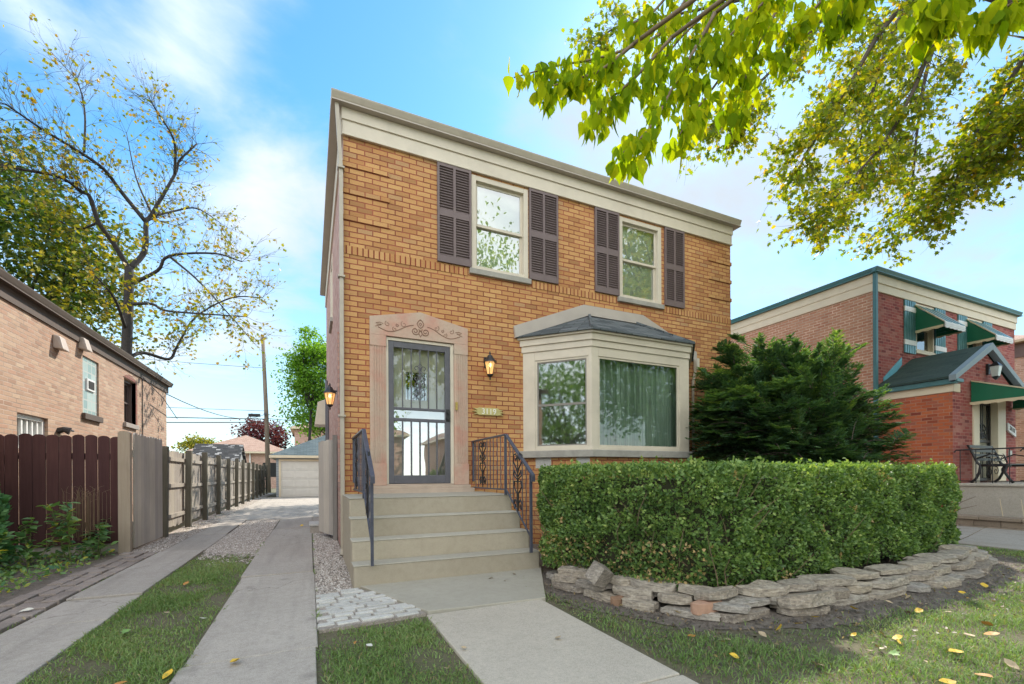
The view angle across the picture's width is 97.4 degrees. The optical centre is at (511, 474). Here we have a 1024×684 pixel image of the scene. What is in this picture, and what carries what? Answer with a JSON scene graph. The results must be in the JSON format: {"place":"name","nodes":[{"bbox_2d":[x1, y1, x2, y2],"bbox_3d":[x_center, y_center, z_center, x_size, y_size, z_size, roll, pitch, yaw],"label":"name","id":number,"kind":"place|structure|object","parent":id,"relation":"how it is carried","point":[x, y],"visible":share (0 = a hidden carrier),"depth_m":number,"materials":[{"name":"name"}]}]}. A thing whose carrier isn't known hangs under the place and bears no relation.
{"place":"outdoors","nodes":[
{"label":"outdoors","id":0,"kind":"place"},
{"bbox_2d":[0,484,16,562],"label":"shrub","id":1,"kind":"object","parent":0,"point":[4,508],"visible":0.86,"depth_m":5.44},
{"bbox_2d":[0,0,1023,452],"label":"sky","id":2,"kind":"structure","parent":0,"point":[261,75],"materials":[{"name":"blue"}]},
{"bbox_2d":[23,488,1023,683],"bbox_3d":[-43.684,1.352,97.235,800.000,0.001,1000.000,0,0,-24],"label":"ground","id":3,"kind":"structure","parent":0,"point":[215,599],"depth_m":2.94,"materials":[{"name":"soil"}]},
{"bbox_2d":[0,433,117,558],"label":"red fence","id":4,"kind":"object","parent":3,"relation":"on","point":[50,466],"visible":0.73,"depth_m":6.36,"materials":[{"name":"wood"}]},
{"bbox_2d":[0,552,120,603],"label":"flower bed soil","id":5,"kind":"structure","parent":3,"relation":"on","point":[37,584],"depth_m":5.16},
{"bbox_2d":[1,517,67,567],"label":"leafy plant","id":6,"kind":"object","parent":5,"relation":"on","point":[27,552],"visible":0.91,"depth_m":5.57,"materials":[{"name":"green plant"}]},
{"bbox_2d":[0,549,114,594],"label":"ground cover","id":7,"kind":"object","parent":5,"relation":"on","point":[23,570],"visible":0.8,"depth_m":5.25,"materials":[{"name":"green plant"}]},
{"bbox_2d":[36,501,95,561],"bbox_3d":[-5.747,0.745,5.909,0.682,0.832,0.540,0,0,22],"label":"leafy plant","id":8,"kind":"object","parent":5,"relation":"on","point":[70,530],"visible":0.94,"depth_m":5.81,"materials":[{"name":"green plant"}]},
{"bbox_2d":[61,485,107,539],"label":"dried stalks","id":9,"kind":"object","parent":5,"relation":"on","point":[86,518],"visible":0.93,"depth_m":6.05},
{"bbox_2d":[72,518,118,556],"bbox_3d":[-5.791,0.890,6.291,0.555,0.544,0.795,0,0,-24],"label":"leafy plant","id":10,"kind":"object","parent":5,"relation":"on","point":[99,544],"visible":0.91,"depth_m":6.24,"materials":[{"name":"green plant"}]},
{"bbox_2d":[118,431,132,553],"bbox_3d":[-5.681,0.259,6.607,0.140,1.800,0.090,0,0,-24],"label":"fence post","id":11,"kind":"object","parent":5,"relation":"on","point":[125,543],"visible":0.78,"depth_m":6.57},
{"bbox_2d":[0,551,158,633],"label":"brick edging","id":12,"kind":"object","parent":3,"relation":"on","point":[60,591],"visible":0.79,"depth_m":4.33,"materials":[{"name":"brick"}]},
{"bbox_2d":[0,268,176,542],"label":"brick bungalow","id":13,"kind":"object","parent":3,"relation":"on","point":[59,367],"visible":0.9,"depth_m":8.22,"materials":[{"name":"brown"}]},
{"bbox_2d":[17,413,43,447],"bbox_3d":[-7.893,-0.685,7.276,0.132,0.550,0.900,0,0,-24],"label":"window","id":14,"kind":"structure","parent":13,"relation":"in","point":[32,425],"depth_m":7.39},
{"bbox_2d":[82,356,102,422],"bbox_3d":[-8.683,-1.741,9.253,0.160,1.270,0.850,0,0,-24],"label":"glass block window","id":15,"kind":"structure","parent":13,"relation":"in","point":[89,413],"depth_m":9.26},
{"bbox_2d":[123,375,138,429],"bbox_3d":[-9.637,-1.826,11.253,0.260,1.330,0.940,0,0,-24],"label":"window","id":16,"kind":"structure","parent":13,"relation":"in","point":[128,388],"depth_m":11.52,"materials":[{"name":"glass"}]},
{"bbox_2d":[0,106,178,363],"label":"leafy tree","id":17,"kind":"object","parent":3,"relation":"on","point":[80,299],"visible":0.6,"depth_m":16.85,"materials":[{"name":"green plant"}]},
{"bbox_2d":[0,520,245,683],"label":"driveway strip","id":18,"kind":"object","parent":3,"relation":"on","point":[32,645],"visible":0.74,"depth_m":3.73,"materials":[{"name":"concrete"}]},
{"bbox_2d":[0,9,287,377],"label":"autumn tree","id":19,"kind":"object","parent":3,"relation":"on","point":[131,279],"visible":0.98,"depth_m":15.69,"materials":[{"name":"brown plant"}]},
{"bbox_2d":[132,433,162,547],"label":"grey fence gate","id":20,"kind":"structure","parent":3,"relation":"on","point":[147,524],"depth_m":7.33,"materials":[{"name":"wood"}]},
{"bbox_2d":[135,522,217,552],"bbox_3d":[-6.407,1.151,8.635,0.580,0.001,4.910,0,0,-24],"label":"gravel bed","id":21,"kind":"object","parent":3,"relation":"on","point":[178,530],"visible":0.4,"depth_m":8.04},
{"bbox_2d":[171,432,222,452],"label":"yellow bush","id":22,"kind":"object","parent":3,"relation":"on","point":[192,442],"visible":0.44,"depth_m":52.83,"materials":[{"name":"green plant"}]},
{"bbox_2d":[160,446,267,537],"bbox_3d":[-10.775,0.315,17.988,0.175,1.878,21.460,0,0,-24],"label":"board fence","id":23,"kind":"object","parent":3,"relation":"on","point":[194,486],"visible":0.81,"depth_m":11.44,"materials":[{"name":"wood"}]},
{"bbox_2d":[192,444,246,462],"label":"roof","id":24,"kind":"structure","parent":3,"relation":"on","point":[232,452],"depth_m":18.96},
{"bbox_2d":[192,493,273,522],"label":"gravel","id":25,"kind":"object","parent":3,"relation":"on","point":[260,498],"visible":0.4,"depth_m":14.60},
{"bbox_2d":[186,435,283,487],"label":"brick bungalow","id":26,"kind":"object","parent":3,"relation":"on","point":[254,448],"visible":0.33,"depth_m":41.21,"materials":[{"name":"brick"}]},
{"bbox_2d":[202,519,279,558],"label":"gravel","id":27,"kind":"structure","parent":3,"relation":"on","point":[243,550],"depth_m":7.44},
{"bbox_2d":[133,499,352,594],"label":"gravel","id":28,"kind":"structure","parent":3,"relation":"on","point":[327,539],"depth_m":7.02,"materials":[{"name":"gravel"}]},
{"bbox_2d":[169,517,317,683],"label":"driveway strip","id":29,"kind":"object","parent":3,"relation":"on","point":[263,627],"visible":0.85,"depth_m":3.33,"materials":[{"name":"concrete"}]},
{"bbox_2d":[229,413,293,448],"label":"purple tree","id":30,"kind":"object","parent":3,"relation":"on","point":[257,431],"visible":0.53,"depth_m":50.89,"materials":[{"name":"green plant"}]},
{"bbox_2d":[261,336,270,492],"bbox_3d":[-16.627,-4.066,30.415,0.559,10.707,0.398,0,0,-24],"label":"utility pole","id":31,"kind":"object","parent":3,"relation":"on","point":[266,427],"visible":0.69,"depth_m":30.36,"materials":[{"name":"brown wood"}]},
{"bbox_2d":[216,496,318,521],"bbox_3d":[-8.403,1.202,17.616,3.318,0.122,13.052,0,0,-24],"label":"driveway apron","id":32,"kind":"object","parent":3,"relation":"on","point":[271,508],"visible":0.51,"depth_m":14.66,"materials":[{"name":"concrete"}]},
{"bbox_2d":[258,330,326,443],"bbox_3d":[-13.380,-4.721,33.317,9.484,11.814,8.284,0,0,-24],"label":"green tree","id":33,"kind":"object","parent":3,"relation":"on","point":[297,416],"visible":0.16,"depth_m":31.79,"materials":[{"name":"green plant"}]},
{"bbox_2d":[269,435,324,496],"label":"garage","id":34,"kind":"structure","parent":3,"relation":"on","point":[297,470],"depth_m":23.61,"materials":[{"name":"grey"}]},
{"bbox_2d":[281,461,318,496],"bbox_3d":[-10.783,0.228,23.806,2.560,1.853,0.050,0,0,-24],"label":"overhead door","id":35,"kind":"structure","parent":34,"relation":"in","point":[298,478],"depth_m":23.62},
{"bbox_2d":[285,323,326,440],"bbox_3d":[-13.522,-4.497,30.726,3.947,11.346,3.352,0,0,35],"label":"green tree","id":36,"kind":"object","parent":3,"relation":"on","point":[310,354],"visible":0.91,"depth_m":30.22,"materials":[{"name":"green plant"}]},
{"bbox_2d":[290,424,324,445],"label":"brick house","id":37,"kind":"structure","parent":3,"relation":"on","point":[298,438],"depth_m":45.84,"materials":[{"name":"beige"}]},
{"bbox_2d":[312,518,351,595],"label":"gravel","id":38,"kind":"structure","parent":3,"relation":"on","point":[315,519],"depth_m":5.41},
{"bbox_2d":[316,588,425,633],"bbox_3d":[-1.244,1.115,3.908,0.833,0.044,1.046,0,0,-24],"label":"white pavers","id":39,"kind":"object","parent":3,"relation":"on","point":[363,613],"visible":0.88,"depth_m":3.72,"materials":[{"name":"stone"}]},
{"bbox_2d":[343,491,538,587],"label":"front steps","id":40,"kind":"structure","parent":3,"relation":"on","point":[419,536],"depth_m":5.13,"materials":[{"name":"paint"}]},
{"bbox_2d":[352,429,374,565],"bbox_3d":[-1.773,0.191,5.301,0.044,1.416,2.075,0,0,-24],"label":"stair railing","id":41,"kind":"object","parent":40,"relation":"on","point":[368,468],"visible":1,"depth_m":4.83,"materials":[{"name":"black metal"}]},
{"bbox_2d":[471,434,534,552],"bbox_3d":[-0.181,0.183,6.016,0.044,1.416,2.075,0,0,-24],"label":"stair railing","id":42,"kind":"object","parent":40,"relation":"on","point":[519,456],"visible":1,"depth_m":5.65,"materials":[{"name":"black metal"}]},
{"bbox_2d":[360,566,545,614],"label":"entry slab","id":43,"kind":"structure","parent":3,"relation":"on","point":[442,595],"depth_m":4.24,"materials":[{"name":"paint"}]},
{"bbox_2d":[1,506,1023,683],"bbox_3d":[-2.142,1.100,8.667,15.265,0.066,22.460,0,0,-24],"label":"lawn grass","id":44,"kind":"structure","parent":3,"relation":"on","point":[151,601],"depth_m":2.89,"materials":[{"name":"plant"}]},
{"bbox_2d":[314,88,741,555],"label":"brick house","id":45,"kind":"structure","parent":3,"relation":"on","point":[590,311],"depth_m":7.12,"materials":[{"name":"brick"}]},
{"bbox_2d":[318,435,336,539],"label":"grey gate","id":46,"kind":"structure","parent":45,"relation":"attached to","point":[327,449],"depth_m":7.92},
{"bbox_2d":[323,383,336,409],"bbox_3d":[-3.012,-1.300,7.475,0.235,0.450,0.210,0,0,-24],"label":"wall lamp","id":47,"kind":"object","parent":45,"relation":"attached to","point":[329,392],"visible":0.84,"depth_m":7.43,"materials":[{"name":"glass"}]},
{"bbox_2d":[329,254,332,333],"bbox_3d":[-3.766,-3.788,9.499,0.170,1.385,0.880,0,0,-24],"label":"window","id":48,"kind":"structure","parent":45,"relation":"in","point":[331,270],"depth_m":9.59,"materials":[{"name":"beige paint"}]},
{"bbox_2d":[388,340,450,483],"bbox_3d":[-1.349,-0.897,6.621,0.910,2.052,0.090,0,0,-24],"label":"storm door","id":49,"kind":"structure","parent":45,"relation":"in","point":[393,479],"depth_m":6.62,"materials":[{"name":"grey metal"}]},
{"bbox_2d":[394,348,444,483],"bbox_3d":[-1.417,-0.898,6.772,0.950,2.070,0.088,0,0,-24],"label":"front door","id":50,"kind":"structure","parent":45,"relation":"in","point":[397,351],"depth_m":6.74,"materials":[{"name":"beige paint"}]},
{"bbox_2d":[474,407,502,415],"bbox_3d":[-0.370,-0.987,7.046,0.535,0.117,0.034,0,0,-24],"label":"house number sign","id":51,"kind":"object","parent":45,"relation":"attached to","point":[489,411],"visible":1,"depth_m":7.04,"materials":[{"name":"yellow paint"}]},
{"bbox_2d":[483,352,496,379],"bbox_3d":[-0.344,-1.683,6.956,0.210,0.450,0.235,0,0,-24],"label":"wall lamp","id":52,"kind":"object","parent":45,"relation":"attached to","point":[490,361],"visible":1,"depth_m":6.90,"materials":[{"name":"black metal"}]},
{"bbox_2d":[469,174,531,284],"bbox_3d":[-0.199,-3.877,7.194,1.054,1.545,0.170,0,0,-24],"label":"window","id":53,"kind":"structure","parent":45,"relation":"in","point":[499,211],"depth_m":7.25,"materials":[{"name":"beige paint"}]},
{"bbox_2d":[513,305,699,543],"bbox_3d":[1.981,-0.875,7.719,3.950,4.130,1.065,0,0,-24],"label":"bay window","id":54,"kind":"structure","parent":45,"relation":"in","point":[601,384],"depth_m":7.27,"materials":[{"name":"beige paint"}]},
{"bbox_2d":[617,216,664,309],"bbox_3d":[2.358,-3.890,8.342,1.055,1.545,0.170,0,0,-24],"label":"window","id":55,"kind":"structure","parent":45,"relation":"in","point":[640,243],"depth_m":8.42,"materials":[{"name":"beige paint"}]},
{"bbox_2d":[503,0,1023,185],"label":"street tree","id":56,"kind":"object","parent":3,"relation":"on","point":[925,28],"visible":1,"depth_m":3.22,"materials":[{"name":"green plant"}]},
{"bbox_2d":[561,0,1023,268],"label":"street tree","id":57,"kind":"object","parent":3,"relation":"on","point":[979,161],"visible":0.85,"depth_m":8.12,"materials":[{"name":"green plant"}]},
{"bbox_2d":[731,266,1023,506],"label":"brick house","id":58,"kind":"structure","parent":3,"relation":"on","point":[928,352],"depth_m":11.61,"materials":[{"name":"brick"}]},
{"bbox_2d":[916,303,934,355],"bbox_3d":[11.365,-3.975,12.444,1.010,1.365,0.170,0,0,-24],"label":"window","id":59,"kind":"structure","parent":58,"relation":"in","point":[925,339],"depth_m":12.58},
{"bbox_2d":[986,361,1002,379],"bbox_3d":[11.499,-2.478,10.735,0.184,0.440,0.252,0,0,-24],"label":"wall lamp","id":60,"kind":"object","parent":58,"relation":"attached to","point":[993,369],"visible":1,"depth_m":10.68,"materials":[{"name":"black metal"}]},
{"bbox_2d":[955,514,1023,530],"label":"retaining wall","id":61,"kind":"structure","parent":3,"relation":"on","point":[999,522],"depth_m":8.89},
{"bbox_2d":[957,482,1023,517],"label":"concrete porch","id":62,"kind":"object","parent":3,"relation":"on","point":[988,497],"visible":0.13,"depth_m":9.55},
{"bbox_2d":[954,447,1023,483],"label":"porch railing","id":63,"kind":"object","parent":62,"relation":"on","point":[992,481],"visible":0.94,"depth_m":9.82,"materials":[{"name":"black metal"}]},
{"bbox_2d":[966,445,1023,482],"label":"garden bench","id":64,"kind":"object","parent":62,"relation":"on","point":[1004,470],"visible":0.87,"depth_m":10.16,"materials":[{"name":"black metal"}]},
{"bbox_2d":[1014,335,1023,480],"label":"brick house","id":65,"kind":"structure","parent":3,"relation":"on","point":[1019,358],"depth_m":17.63,"materials":[{"name":"beige"}]},
{"bbox_2d":[427,599,698,683],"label":"front path","id":66,"kind":"structure","parent":0,"point":[516,643],"depth_m":2.83,"materials":[{"name":"concrete"}]},
{"bbox_2d":[529,544,1023,630],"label":"hedge bed soil","id":67,"kind":"structure","parent":0,"point":[669,620],"depth_m":3.84,"materials":[{"name":"soil"}]},
{"bbox_2d":[553,582,585,593],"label":"border stone","id":68,"kind":"object","parent":67,"relation":"on","point":[571,587],"visible":0.56,"depth_m":4.29,"materials":[{"name":"stone"}]},
{"bbox_2d":[575,579,612,590],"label":"border stone","id":69,"kind":"object","parent":68,"relation":"on","point":[585,583],"visible":0.66,"depth_m":4.15,"materials":[{"name":"stone"}]},
{"bbox_2d":[585,560,613,587],"bbox_3d":[0.781,0.896,4.048,0.189,0.175,0.262,34,2,35],"label":"border stone","id":70,"kind":"object","parent":69,"relation":"on","point":[598,574],"visible":1,"depth_m":3.96,"materials":[{"name":"stone"}]},
{"bbox_2d":[583,589,624,602],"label":"border stone","id":71,"kind":"object","parent":67,"relation":"on","point":[605,595],"visible":0.49,"depth_m":4.03,"materials":[{"name":"stone"}]},
{"bbox_2d":[621,597,658,611],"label":"border stone","id":72,"kind":"object","parent":67,"relation":"on","point":[643,605],"visible":0.92,"depth_m":3.73,"materials":[{"name":"stone"}]},
{"bbox_2d":[612,584,658,599],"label":"border stone","id":73,"kind":"object","parent":72,"relation":"on","point":[630,591],"visible":0.69,"depth_m":3.86,"materials":[{"name":"stone"}]},
{"bbox_2d":[609,573,631,585],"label":"border stone","id":74,"kind":"object","parent":73,"relation":"on","point":[621,580],"visible":0.39,"depth_m":4.00,"materials":[{"name":"stone"}]},
{"bbox_2d":[660,604,720,621],"bbox_3d":[1.412,1.089,3.560,0.452,0.060,0.181,-1,0,32],"label":"border stone","id":75,"kind":"object","parent":67,"relation":"on","point":[684,611],"visible":0.87,"depth_m":3.50,"materials":[{"name":"stone"}]},
{"bbox_2d":[657,591,693,604],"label":"border stone","id":76,"kind":"object","parent":75,"relation":"on","point":[677,598],"visible":0.75,"depth_m":3.64,"materials":[{"name":"stone"}]},
{"bbox_2d":[630,576,677,592],"bbox_3d":[1.233,0.949,3.935,0.424,0.085,0.284,3,4,33],"label":"border stone","id":77,"kind":"object","parent":76,"relation":"on","point":[662,587],"visible":0.79,"depth_m":3.82,"materials":[{"name":"stone"}]},
{"bbox_2d":[690,600,721,615],"bbox_3d":[1.525,1.033,3.522,0.301,0.095,0.114,0,0,-25],"label":"loose brick","id":78,"kind":"object","parent":75,"relation":"on","point":[699,607],"visible":0.68,"depth_m":3.46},
{"bbox_2d":[718,606,769,623],"bbox_3d":[1.804,1.088,3.523,0.489,0.072,0.222,0,-3,-20],"label":"border stone","id":79,"kind":"object","parent":67,"relation":"on","point":[756,613],"visible":0.67,"depth_m":3.41,"materials":[{"name":"stone"}]},
{"bbox_2d":[724,595,770,606],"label":"border stone","id":80,"kind":"object","parent":79,"relation":"on","point":[751,601],"visible":0.62,"depth_m":3.57,"materials":[{"name":"stone"}]},
{"bbox_2d":[712,600,750,613],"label":"border stone","id":81,"kind":"object","parent":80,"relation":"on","point":[726,606],"visible":0.65,"depth_m":3.42,"materials":[{"name":"stone"}]},
{"bbox_2d":[694,586,737,600],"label":"border stone","id":82,"kind":"object","parent":81,"relation":"on","point":[721,593],"visible":0.97,"depth_m":3.53,"materials":[{"name":"stone"}]},
{"bbox_2d":[678,583,719,600],"bbox_3d":[1.557,0.954,3.690,0.205,0.071,0.351,4,-1,-42],"label":"border stone","id":83,"kind":"object","parent":82,"relation":"on","point":[688,588],"visible":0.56,"depth_m":3.70,"materials":[{"name":"stone"}]},
{"bbox_2d":[531,455,981,590],"bbox_3d":[3.373,0.428,5.712,6.643,1.292,2.700,0,0,-24],"label":"clipped hedge","id":84,"kind":"object","parent":67,"relation":"on","point":[729,523],"visible":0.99,"depth_m":4.23,"materials":[{"name":"green plant"}]},
{"bbox_2d":[542,548,1023,674],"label":"soil clods","id":85,"kind":"object","parent":67,"relation":"on","point":[808,618],"visible":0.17,"depth_m":3.55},
{"bbox_2d":[545,547,1023,665],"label":"leaf litter","id":86,"kind":"object","parent":67,"relation":"on","point":[913,629],"visible":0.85,"depth_m":3.38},
{"bbox_2d":[685,327,919,474],"bbox_3d":[4.967,-0.692,8.107,4.582,3.585,2.652,0,0,-24],"label":"yew bush","id":87,"kind":"object","parent":67,"relation":"on","point":[822,409],"visible":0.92,"depth_m":7.36,"materials":[{"name":"plant"}]},
{"bbox_2d":[776,605,830,616],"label":"border stone","id":88,"kind":"object","parent":67,"relation":"on","point":[822,610],"visible":0.68,"depth_m":3.55,"materials":[{"name":"stone"}]},
{"bbox_2d":[766,591,812,605],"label":"border stone","id":89,"kind":"object","parent":88,"relation":"on","point":[772,600],"visible":0.15,"depth_m":3.65,"materials":[{"name":"stone"}]},
{"bbox_2d":[735,579,789,596],"bbox_3d":[2.071,0.945,3.741,0.418,0.082,0.212,-1,4,-12],"label":"border stone","id":90,"kind":"object","parent":89,"relation":"on","point":[761,588],"visible":0.84,"depth_m":3.67,"materials":[{"name":"stone"}]},
{"bbox_2d":[769,590,836,608],"bbox_3d":[2.403,1.025,3.713,0.643,0.105,0.327,3,-16,-33],"label":"border stone","id":91,"kind":"object","parent":88,"relation":"on","point":[813,599],"visible":0.84,"depth_m":3.53,"materials":[{"name":"stone"}]},
{"bbox_2d":[776,578,816,591],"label":"border stone","id":92,"kind":"object","parent":91,"relation":"on","point":[800,585],"visible":0.83,"depth_m":3.79,"materials":[{"name":"stone"}]},
{"bbox_2d":[827,593,868,605],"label":"border stone","id":93,"kind":"object","parent":67,"relation":"on","point":[853,598],"visible":0.45,"depth_m":3.83,"materials":[{"name":"stone"}]},
{"bbox_2d":[812,586,849,599],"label":"border stone","id":94,"kind":"object","parent":93,"relation":"on","point":[840,592],"visible":0.45,"depth_m":3.84,"materials":[{"name":"stone"}]},
{"bbox_2d":[843,580,871,593],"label":"border stone","id":95,"kind":"object","parent":93,"relation":"on","point":[860,587],"visible":0.47,"depth_m":3.98,"materials":[{"name":"stone"}]},
{"bbox_2d":[796,574,856,586],"bbox_3d":[2.823,0.948,4.063,0.534,0.069,0.269,1,0,-11],"label":"border stone","id":96,"kind":"object","parent":95,"relation":"on","point":[821,580],"visible":0.85,"depth_m":3.96,"materials":[{"name":"stone"}]},
{"bbox_2d":[830,567,880,579],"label":"border stone","id":97,"kind":"object","parent":95,"relation":"on","point":[859,574],"visible":0.85,"depth_m":4.22,"materials":[{"name":"stone"}]},
{"bbox_2d":[862,586,906,599],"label":"border stone","id":98,"kind":"object","parent":67,"relation":"on","point":[879,594],"visible":0.45,"depth_m":4.04,"materials":[{"name":"stone"}]},
{"bbox_2d":[859,575,909,588],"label":"border stone","id":99,"kind":"object","parent":98,"relation":"on","point":[887,581],"visible":0.63,"depth_m":4.18,"materials":[{"name":"stone"}]},
{"bbox_2d":[903,581,931,592],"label":"border stone","id":100,"kind":"object","parent":67,"relation":"on","point":[918,587],"visible":0.52,"depth_m":4.22,"materials":[{"name":"stone"}]},
{"bbox_2d":[893,570,935,580],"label":"border stone","id":101,"kind":"object","parent":100,"relation":"on","point":[923,575],"visible":0.45,"depth_m":4.41,"materials":[{"name":"stone"}]},
{"bbox_2d":[863,564,911,574],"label":"border stone","id":102,"kind":"object","parent":101,"relation":"on","point":[886,569],"visible":0.91,"depth_m":4.40,"materials":[{"name":"stone"}]},
{"bbox_2d":[897,560,932,570],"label":"border stone","id":103,"kind":"object","parent":101,"relation":"on","point":[918,565],"visible":0.83,"depth_m":4.59,"materials":[{"name":"stone"}]},
{"bbox_2d":[915,575,961,588],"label":"border stone","id":104,"kind":"object","parent":67,"relation":"on","point":[940,582],"visible":0.53,"depth_m":4.38,"materials":[{"name":"stone"}]},
{"bbox_2d":[951,569,984,578],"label":"border stone","id":105,"kind":"object","parent":67,"relation":"on","point":[973,573],"visible":0.52,"depth_m":4.78,"materials":[{"name":"stone"}]},
{"bbox_2d":[942,561,973,569],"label":"border stone","id":106,"kind":"object","parent":105,"relation":"on","point":[961,565],"visible":0.67,"depth_m":4.89,"materials":[{"name":"stone"}]},
{"bbox_2d":[912,553,958,562],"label":"border stone","id":107,"kind":"object","parent":106,"relation":"on","point":[946,558],"visible":0.81,"depth_m":5.01,"materials":[{"name":"stone"}]},
{"bbox_2d":[957,526,1023,551],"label":"neighbour driveway","id":108,"kind":"structure","parent":0,"point":[1005,539],"depth_m":7.41,"materials":[{"name":"concrete"}]},
{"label":"border stone","id":109,"kind":"object","parent":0,"visible":0},
{"bbox_2d":[554,573,579,583],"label":"border stone","id":110,"kind":"object","parent":109,"relation":"on","point":[562,578],"visible":0.63,"depth_m":4.43,"materials":[{"name":"stone"}]},
{"bbox_2d":[557,565,589,578],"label":"border stone","id":111,"kind":"object","parent":110,"relation":"on","point":[576,572],"visible":0.54,"depth_m":4.43,"materials":[{"name":"stone"}]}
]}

